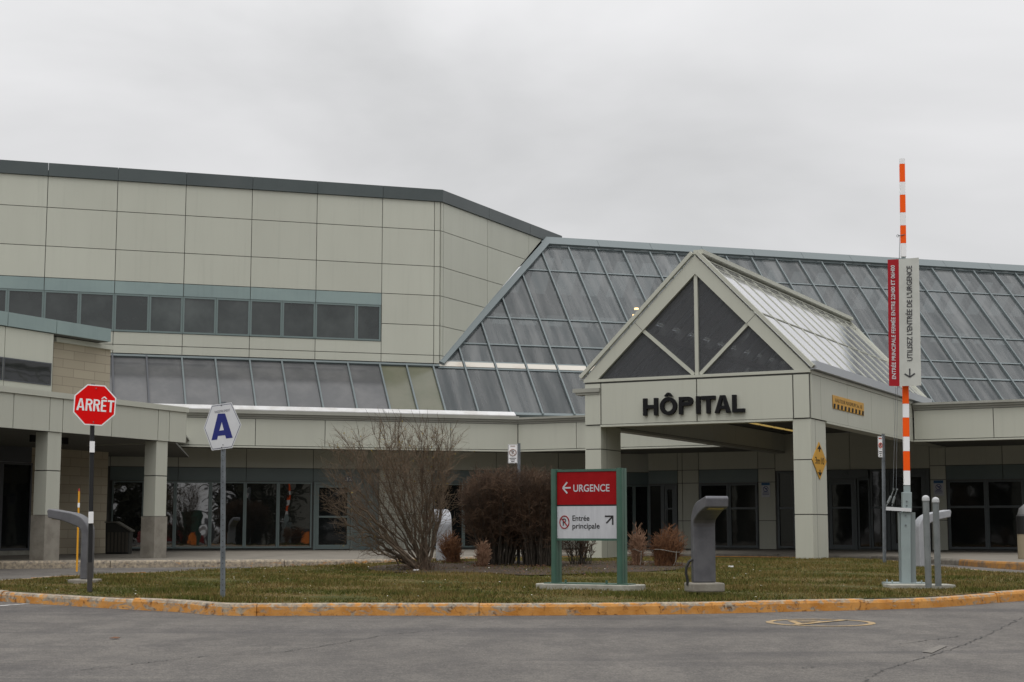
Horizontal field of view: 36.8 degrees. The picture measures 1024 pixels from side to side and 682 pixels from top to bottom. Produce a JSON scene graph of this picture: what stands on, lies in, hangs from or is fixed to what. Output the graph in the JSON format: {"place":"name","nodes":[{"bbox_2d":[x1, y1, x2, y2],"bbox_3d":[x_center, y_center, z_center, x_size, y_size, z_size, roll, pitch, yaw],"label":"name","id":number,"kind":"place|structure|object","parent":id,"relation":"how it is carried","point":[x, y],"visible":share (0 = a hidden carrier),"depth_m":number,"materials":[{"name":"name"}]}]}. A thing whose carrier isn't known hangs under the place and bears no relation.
{"place":"outdoors","nodes":[
{"label":"outdoors","id":0,"kind":"place"},
{"bbox_2d":[0,564,1023,681],"bbox_3d":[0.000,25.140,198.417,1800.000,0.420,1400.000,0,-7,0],"label":"road","id":1,"kind":"structure","parent":0,"point":[48,643],"depth_m":15.43,"materials":[{"name":"grey asphalt"}]},
{"bbox_2d":[0,556,477,568],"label":"pavement curb","id":2,"kind":"structure","parent":1,"relation":"on","point":[126,564],"depth_m":34.32,"materials":[{"name":"grey concrete"}]},
{"bbox_2d":[0,556,1023,615],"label":"island curb","id":3,"kind":"structure","parent":1,"relation":"on","point":[385,609],"depth_m":20.43,"materials":[{"name":"yellow concrete"}]},
{"bbox_2d":[77,609,1020,681],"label":"road cracks","id":4,"kind":"object","parent":1,"relation":"on","point":[617,632],"visible":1,"depth_m":14.47,"materials":[{"name":"grey asphalt"}]},
{"bbox_2d":[516,554,959,564],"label":"pavement curb","id":5,"kind":"structure","parent":1,"relation":"on","point":[944,561],"depth_m":41.41,"materials":[{"name":"grey concrete"}]},
{"bbox_2d":[766,619,875,625],"bbox_3d":[3.774,3.443,18.847,1.320,0.012,1.320,0,-7,0],"label":"road marking","id":6,"kind":"object","parent":1,"relation":"on","point":[799,623],"visible":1,"depth_m":18.83,"materials":[{"name":"yellow paint"}]},
{"bbox_2d":[922,645,944,652],"bbox_3d":[4.141,3.015,15.089,0.109,0.007,0.962,-3,-8,24],"label":"road patch","id":7,"kind":"object","parent":1,"relation":"on","point":[933,649],"visible":1,"depth_m":15.00,"materials":[{"name":"white paint"}]},
{"bbox_2d":[959,559,1023,569],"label":"pavement curb","id":8,"kind":"structure","parent":1,"relation":"on","point":[996,564],"depth_m":33.83,"materials":[{"name":"yellow paint"}]},
{"bbox_2d":[0,556,1023,602],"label":"lawn","id":9,"kind":"structure","parent":0,"point":[203,579],"depth_m":24.41,"materials":[{"name":"green plant"}]},
{"bbox_2d":[47,509,101,583],"bbox_3d":[-7.218,3.403,25.369,0.827,1.266,0.480,0,-7,4],"label":"bollard light","id":10,"kind":"object","parent":9,"relation":"on","point":[79,520],"visible":0.77,"depth_m":25.24,"materials":[{"name":"grey metal"}]},
{"bbox_2d":[76,488,79,571],"bbox_3d":[-8.773,3.817,31.126,0.046,1.669,0.043,3,-7,-22],"label":"marker stake","id":11,"kind":"object","parent":9,"relation":"on","point":[77,532],"visible":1,"depth_m":31.09,"materials":[{"name":"orange"}]},
{"bbox_2d":[73,384,115,591],"bbox_3d":[-6.253,2.198,22.917,0.621,3.138,0.119,2,-7,-19],"label":"stop sign","id":12,"kind":"object","parent":9,"relation":"on","point":[94,405],"visible":0.95,"depth_m":22.98,"materials":[{"name":"red metal"}]},
{"bbox_2d":[204,402,240,596],"bbox_3d":[-4.083,2.242,21.626,0.528,2.788,0.090,0,-7,0],"label":"assembly sign","id":13,"kind":"object","parent":9,"relation":"on","point":[222,426],"visible":1,"depth_m":21.70,"materials":[{"name":"metal"}]},
{"bbox_2d":[434,509,451,561],"bbox_3d":[-1.550,4.384,34.339,0.480,1.266,0.827,1,-7,-10],"label":"bollard light","id":14,"kind":"object","parent":9,"relation":"on","point":[446,525],"visible":0.28,"depth_m":34.08,"materials":[{"name":"metal"}]},
{"bbox_2d":[508,443,520,562],"bbox_3d":[0.051,3.440,32.359,0.269,2.585,0.053,1,-7,-9],"label":"no parking sign","id":15,"kind":"object","parent":9,"relation":"on","point":[513,453],"visible":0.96,"depth_m":32.48,"materials":[{"name":"metal"}]},
{"bbox_2d":[370,561,689,574],"bbox_3d":[0.443,4.510,30.742,6.559,0.120,6.402,0,-7,0],"label":"soil bed","id":16,"kind":"object","parent":9,"relation":"on","point":[515,565],"visible":0.58,"depth_m":30.08,"materials":[{"name":"brown soil"}]},
{"bbox_2d":[312,407,474,570],"bbox_3d":[-2.309,2.872,29.734,3.183,3.220,2.608,0,-7,0],"label":"bare shrub","id":17,"kind":"object","parent":16,"relation":"on","point":[423,561],"visible":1,"depth_m":29.50,"materials":[{"name":"brown plant"}]},
{"bbox_2d":[434,530,468,562],"bbox_3d":[-1.288,4.373,32.839,0.697,0.786,0.631,5,-8,-35],"label":"tied grass clump","id":18,"kind":"object","parent":16,"relation":"on","point":[451,549],"visible":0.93,"depth_m":32.74,"materials":[{"name":"brown plant"}]},
{"bbox_2d":[471,537,494,566],"bbox_3d":[-0.577,4.269,30.907,0.503,0.648,0.484,0,-7,0],"label":"tied grass clump","id":19,"kind":"object","parent":16,"relation":"on","point":[482,555],"visible":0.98,"depth_m":30.86,"materials":[{"name":"plant"}]},
{"bbox_2d":[453,462,531,564],"bbox_3d":[-0.322,3.571,32.094,1.888,2.232,2.059,0,-7,0],"label":"rounded shrub","id":20,"kind":"object","parent":16,"relation":"on","point":[486,511],"visible":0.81,"depth_m":31.60,"materials":[{"name":"brown plant"}]},
{"bbox_2d":[332,558,732,574],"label":"fallen leaves","id":21,"kind":"object","parent":16,"relation":"on","point":[542,566],"visible":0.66,"depth_m":30.04,"materials":[{"name":"brown plant"}]},
{"bbox_2d":[505,460,568,565],"bbox_3d":[0.561,3.550,31.690,1.536,2.192,2.127,0,-7,0],"label":"rounded shrub","id":22,"kind":"object","parent":16,"relation":"on","point":[534,523],"visible":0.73,"depth_m":31.20,"materials":[{"name":"brown plant"}]},
{"bbox_2d":[563,541,596,563],"bbox_3d":[1.420,4.271,32.200,0.802,0.862,0.733,0,-7,0],"label":"shrub","id":23,"kind":"object","parent":16,"relation":"on","point":[583,547],"visible":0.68,"depth_m":32.10,"materials":[{"name":"brown plant"}]},
{"bbox_2d":[627,523,648,565],"bbox_3d":[2.549,4.153,31.462,0.545,0.921,0.530,-3,-7,22],"label":"tied grass clump","id":24,"kind":"object","parent":16,"relation":"on","point":[637,545],"visible":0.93,"depth_m":31.41,"materials":[{"name":"plant"}]},
{"bbox_2d":[647,523,688,565],"bbox_3d":[3.132,4.127,31.279,0.863,0.930,0.919,3,-8,-26],"label":"tied grass clump","id":25,"kind":"object","parent":16,"relation":"on","point":[665,550],"visible":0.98,"depth_m":31.16,"materials":[{"name":"brown plant"}]},
{"bbox_2d":[536,468,645,590],"bbox_3d":[1.193,2.922,23.622,1.718,1.922,0.600,-4,-8,27],"label":"directory sign","id":26,"kind":"object","parent":9,"relation":"on","point":[588,504],"visible":1,"depth_m":23.57,"materials":[{"name":"green metal"}]},
{"bbox_2d":[684,496,727,591],"bbox_3d":[2.819,2.916,22.095,0.480,1.362,0.827,1,-7,-12],"label":"bollard light","id":27,"kind":"object","parent":9,"relation":"on","point":[707,511],"visible":1,"depth_m":22.22,"materials":[{"name":"grey metal"}]},
{"bbox_2d":[685,558,692,585],"bbox_3d":[2.557,3.329,22.215,0.130,0.392,0.040,0,-7,0],"label":"cable hose","id":28,"kind":"object","parent":27,"relation":"attached to","point":[686,570],"visible":1,"depth_m":22.20,"materials":[{"name":"black rubber"}]},
{"bbox_2d":[878,434,885,561],"bbox_3d":[7.937,3.392,32.979,0.062,2.809,0.243,-7,-10,43],"label":"no parking sign","id":29,"kind":"object","parent":9,"relation":"on","point":[881,445],"visible":0.98,"depth_m":33.02,"materials":[{"name":"metal"}]},
{"bbox_2d":[882,158,924,585],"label":"barrier gate","id":30,"kind":"structure","parent":9,"relation":"on","point":[904,326],"depth_m":24.49,"materials":[{"name":"white metal"}]},
{"bbox_2d":[883,584,955,588],"bbox_3d":[6.304,3.821,23.856,1.000,0.105,0.500,0,-7,0],"label":"concrete pad","id":31,"kind":"object","parent":9,"relation":"on","point":[945,586],"visible":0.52,"depth_m":23.61,"materials":[{"name":"grey concrete"}]},
{"bbox_2d":[922,495,931,587],"bbox_3d":[6.217,2.998,23.065,0.112,1.373,0.112,0,-7,0],"label":"steel bollard","id":32,"kind":"object","parent":9,"relation":"on","point":[927,545],"visible":1,"depth_m":23.03,"materials":[{"name":"grey metal"}]},
{"bbox_2d":[915,510,950,566],"bbox_3d":[8.515,4.079,31.388,0.827,1.266,0.480,1,-7,-8],"label":"bollard light","id":33,"kind":"object","parent":9,"relation":"on","point":[943,514],"visible":0.51,"depth_m":31.26,"materials":[{"name":"metal"}]},
{"bbox_2d":[932,497,941,585],"bbox_3d":[6.465,3.050,23.430,0.112,1.346,0.112,0,-7,0],"label":"steel bollard","id":34,"kind":"object","parent":9,"relation":"on","point":[936,534],"visible":1,"depth_m":23.39,"materials":[{"name":"grey metal"}]},
{"bbox_2d":[0,548,1023,566],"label":"pavement","id":35,"kind":"structure","parent":0,"point":[1009,556],"depth_m":42.33,"materials":[{"name":"concrete"}]},
{"bbox_2d":[0,311,188,560],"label":"side wing","id":36,"kind":"structure","parent":35,"relation":"on","point":[50,369],"depth_m":40.84,"materials":[{"name":"beige concrete"}]},
{"bbox_2d":[0,461,1,502],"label":"window","id":37,"kind":"structure","parent":36,"relation":"in","point":[0,461],"depth_m":40.79,"materials":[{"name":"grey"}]},
{"bbox_2d":[0,357,2,379],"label":"window","id":38,"kind":"structure","parent":36,"relation":"in","point":[1,358],"depth_m":40.56,"materials":[{"name":"grey glass"}]},
{"bbox_2d":[0,462,32,550],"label":"window","id":39,"kind":"structure","parent":36,"relation":"in","point":[16,480],"depth_m":41.25,"materials":[{"name":"grey glass"}]},
{"bbox_2d":[3,357,51,385],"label":"window","id":40,"kind":"structure","parent":36,"relation":"in","point":[16,370],"depth_m":41.36,"materials":[{"name":"grey glass"}]},
{"bbox_2d":[105,521,134,553],"bbox_3d":[-11.005,5.516,43.198,0.750,0.900,0.540,0,-7,-3],"label":"litter bin","id":41,"kind":"object","parent":35,"relation":"on","point":[118,537],"visible":1,"depth_m":42.94,"materials":[{"name":"black plastic"}]},
{"bbox_2d":[0,160,1023,550],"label":"hospital building","id":42,"kind":"structure","parent":35,"relation":"on","point":[292,322],"depth_m":51.37,"materials":[{"name":"grey concrete"}]},
{"bbox_2d":[0,289,7,311],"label":"window","id":43,"kind":"structure","parent":42,"relation":"in","point":[3,292],"depth_m":48.71,"materials":[{"name":"grey glass"}]},
{"bbox_2d":[7,289,43,317],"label":"window","id":44,"kind":"structure","parent":42,"relation":"in","point":[19,301],"depth_m":48.92,"materials":[{"name":"grey glass"}]},
{"bbox_2d":[43,290,79,323],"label":"window","id":45,"kind":"structure","parent":42,"relation":"in","point":[58,305],"depth_m":49.24,"materials":[{"name":"grey glass"}]},
{"bbox_2d":[79,292,114,330],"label":"window","id":46,"kind":"structure","parent":42,"relation":"in","point":[95,309],"depth_m":49.56,"materials":[{"name":"grey glass"}]},
{"bbox_2d":[111,481,143,548],"bbox_3d":[-12.345,5.572,49.418,0.996,2.167,0.070,2,-7,-17],"label":"window","id":47,"kind":"structure","parent":42,"relation":"in","point":[127,496],"depth_m":49.47,"materials":[{"name":"grey glass"}]},
{"bbox_2d":[114,294,149,332],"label":"window","id":48,"kind":"structure","parent":42,"relation":"in","point":[131,311],"depth_m":49.87,"materials":[{"name":"grey glass"}]},
{"bbox_2d":[149,295,182,333],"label":"window","id":49,"kind":"structure","parent":42,"relation":"in","point":[165,312],"depth_m":50.20,"materials":[{"name":"grey glass"}]},
{"bbox_2d":[166,481,175,548],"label":"window","id":50,"kind":"structure","parent":42,"relation":"in","point":[170,493],"depth_m":49.84,"materials":[{"name":"grey glass"}]},
{"bbox_2d":[174,481,210,548],"bbox_3d":[-10.384,5.646,50.035,1.124,2.167,0.070,2,-7,-17],"label":"window","id":51,"kind":"structure","parent":42,"relation":"in","point":[192,498],"depth_m":50.05,"materials":[{"name":"grey glass"}]},
{"bbox_2d":[182,297,215,334],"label":"window","id":52,"kind":"structure","parent":42,"relation":"in","point":[199,313],"depth_m":50.52,"materials":[{"name":"grey glass"}]},
{"bbox_2d":[209,481,244,547],"bbox_3d":[-9.310,5.687,50.373,1.113,2.167,0.070,2,-7,-17],"label":"window","id":53,"kind":"structure","parent":42,"relation":"in","point":[235,491],"depth_m":50.39,"materials":[{"name":"grey glass"}]},
{"bbox_2d":[216,298,249,335],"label":"window","id":54,"kind":"structure","parent":42,"relation":"in","point":[232,315],"depth_m":50.85,"materials":[{"name":"grey glass"}]},
{"bbox_2d":[244,482,277,547],"bbox_3d":[-8.257,5.728,50.705,1.082,2.167,0.070,2,-7,-17],"label":"window","id":55,"kind":"structure","parent":42,"relation":"in","point":[261,498],"depth_m":50.72,"materials":[{"name":"grey glass"}]},
{"bbox_2d":[249,300,281,336],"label":"window","id":56,"kind":"structure","parent":42,"relation":"in","point":[265,315],"depth_m":51.18,"materials":[{"name":"grey glass"}]},
{"bbox_2d":[277,482,311,547],"bbox_3d":[-7.199,5.768,51.038,1.123,2.167,0.070,2,-7,-17],"label":"window","id":57,"kind":"structure","parent":42,"relation":"in","point":[294,498],"depth_m":51.05,"materials":[{"name":"grey glass"}]},
{"bbox_2d":[282,301,314,338],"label":"window","id":58,"kind":"structure","parent":42,"relation":"in","point":[298,318],"depth_m":51.50,"materials":[{"name":"grey glass"}]},
{"bbox_2d":[313,482,352,549],"bbox_3d":[-5.968,5.834,51.380,1.318,2.237,0.153,2,-7,-17],"label":"door","id":59,"kind":"structure","parent":42,"relation":"in","point":[324,532],"depth_m":51.39,"materials":[{"name":"grey"}]},
{"bbox_2d":[315,303,355,339],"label":"window","id":60,"kind":"structure","parent":42,"relation":"in","point":[337,321],"depth_m":51.88,"materials":[{"name":"grey glass"}]},
{"bbox_2d":[356,304,380,340],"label":"window","id":61,"kind":"structure","parent":42,"relation":"in","point":[368,317],"depth_m":52.22,"materials":[{"name":"grey glass"}]},
{"bbox_2d":[433,483,463,546],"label":"window","id":62,"kind":"structure","parent":42,"relation":"in","point":[456,529],"depth_m":52.71,"materials":[{"name":"grey glass"}]},
{"bbox_2d":[463,484,497,546],"bbox_3d":[-1.087,6.001,52.963,1.217,2.167,0.070,2,-7,-17],"label":"window","id":63,"kind":"structure","parent":42,"relation":"in","point":[465,544],"depth_m":52.74,"materials":[{"name":"grey glass"}]},
{"bbox_2d":[627,485,634,546],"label":"window","id":64,"kind":"structure","parent":42,"relation":"in","point":[630,488],"depth_m":54.66,"materials":[{"name":"grey glass"}]},
{"bbox_2d":[634,485,648,546],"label":"window","id":65,"kind":"structure","parent":42,"relation":"in","point":[641,492],"depth_m":54.80,"materials":[{"name":"grey glass"}]},
{"bbox_2d":[648,484,662,546],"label":"window","id":66,"kind":"structure","parent":42,"relation":"in","point":[655,490],"depth_m":54.08,"materials":[{"name":"grey glass"}]},
{"bbox_2d":[662,484,677,547],"bbox_3d":[5.511,6.120,53.756,0.541,2.240,0.153,-4,-8,27],"label":"door","id":67,"kind":"structure","parent":42,"relation":"in","point":[669,492],"depth_m":53.82,"materials":[{"name":"grey glass"}]},
{"bbox_2d":[699,483,729,547],"bbox_3d":[6.975,6.010,53.052,1.052,2.190,0.070,-4,-8,27],"label":"window","id":68,"kind":"structure","parent":42,"relation":"in","point":[722,540],"depth_m":52.94,"materials":[{"name":"grey glass"}]},
{"bbox_2d":[729,483,758,547],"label":"window","id":69,"kind":"structure","parent":42,"relation":"in","point":[743,497],"depth_m":52.58,"materials":[{"name":"grey glass"}]},
{"bbox_2d":[572,249,946,558],"bbox_3d":[7.884,2.357,44.278,6.290,7.593,15.480,-4,-8,27],"label":"entrance canopy","id":70,"kind":"object","parent":42,"relation":"attached to","point":[824,353],"visible":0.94,"depth_m":38.65,"materials":[{"name":"painted metal"},{"name":"concrete"},{"name":"glass"}]},
{"bbox_2d":[643,393,745,415],"bbox_3d":[4.405,1.504,37.422,2.614,0.550,0.086,-4,-8,27],"label":"hospital lettering","id":71,"kind":"object","parent":70,"relation":"attached to","point":[682,404],"visible":1,"depth_m":37.44,"materials":[{"name":"black"}]},
{"bbox_2d":[812,442,826,478],"bbox_3d":[7.292,2.841,36.527,0.020,0.885,1.176,-4,-8,27],"label":"height limit sign","id":72,"kind":"object","parent":70,"relation":"attached to","point":[819,460],"visible":1,"depth_m":36.50,"materials":[{"name":"yellow metal"}]},
{"bbox_2d":[832,395,863,415],"bbox_3d":[8.535,1.638,39.022,0.020,0.332,2.933,-4,-8,27],"label":"height limit sign","id":73,"kind":"object","parent":70,"relation":"attached to","point":[847,405],"visible":1,"depth_m":38.93,"materials":[{"name":"yellow metal"}]},
{"bbox_2d":[761,482,769,496],"bbox_3d":[8.614,5.050,52.291,0.310,0.501,0.028,-4,-8,27],"label":"wall notice","id":74,"kind":"object","parent":42,"relation":"attached to","point":[765,489],"depth_m":52.30,"materials":[{"name":"blue paper"}]},
{"bbox_2d":[777,471,795,547],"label":"window","id":75,"kind":"structure","parent":42,"relation":"in","point":[785,479],"depth_m":51.92,"materials":[{"name":"grey glass"}]},
{"bbox_2d":[827,479,857,549],"bbox_3d":[10.929,5.741,51.008,1.013,2.333,0.090,-4,-8,27],"label":"door","id":76,"kind":"structure","parent":42,"relation":"in","point":[841,493],"depth_m":51.03,"materials":[{"name":"grey glass"}]},
{"bbox_2d":[857,479,871,548],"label":"window","id":77,"kind":"structure","parent":42,"relation":"in","point":[863,485],"depth_m":50.69,"materials":[{"name":"grey glass"}]},
{"bbox_2d":[870,469,887,548],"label":"window","id":78,"kind":"structure","parent":42,"relation":"in","point":[875,475],"depth_m":50.51,"materials":[{"name":"grey glass"}]},
{"bbox_2d":[886,469,931,549],"bbox_3d":[12.864,5.472,49.995,1.389,2.623,0.153,-4,-8,27],"label":"door","id":79,"kind":"structure","parent":42,"relation":"in","point":[919,485],"depth_m":50.12,"materials":[{"name":"grey glass"}]},
{"bbox_2d":[933,480,943,495],"bbox_3d":[13.751,4.736,49.647,0.324,0.502,0.028,-4,-8,27],"label":"wall notice","id":80,"kind":"object","parent":42,"relation":"attached to","point":[938,487],"depth_m":49.65,"materials":[{"name":"blue"}]},
{"bbox_2d":[947,480,987,548],"bbox_3d":[14.543,5.538,49.157,1.204,2.190,0.070,-4,-8,27],"label":"window","id":81,"kind":"structure","parent":42,"relation":"in","point":[967,502],"depth_m":49.17,"materials":[{"name":"grey glass"}]},
{"bbox_2d":[986,479,1023,548],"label":"window","id":82,"kind":"structure","parent":42,"relation":"in","point":[1004,498],"depth_m":48.67,"materials":[{"name":"grey glass"}]},
{"bbox_2d":[1016,504,1023,558],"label":"litter bin","id":83,"kind":"object","parent":35,"relation":"on","point":[1020,527],"visible":1,"depth_m":36.26,"materials":[{"name":"brown"}]},
{"bbox_2d":[0,0,1023,285],"label":"sky","id":84,"kind":"structure","parent":0,"point":[779,125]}
]}

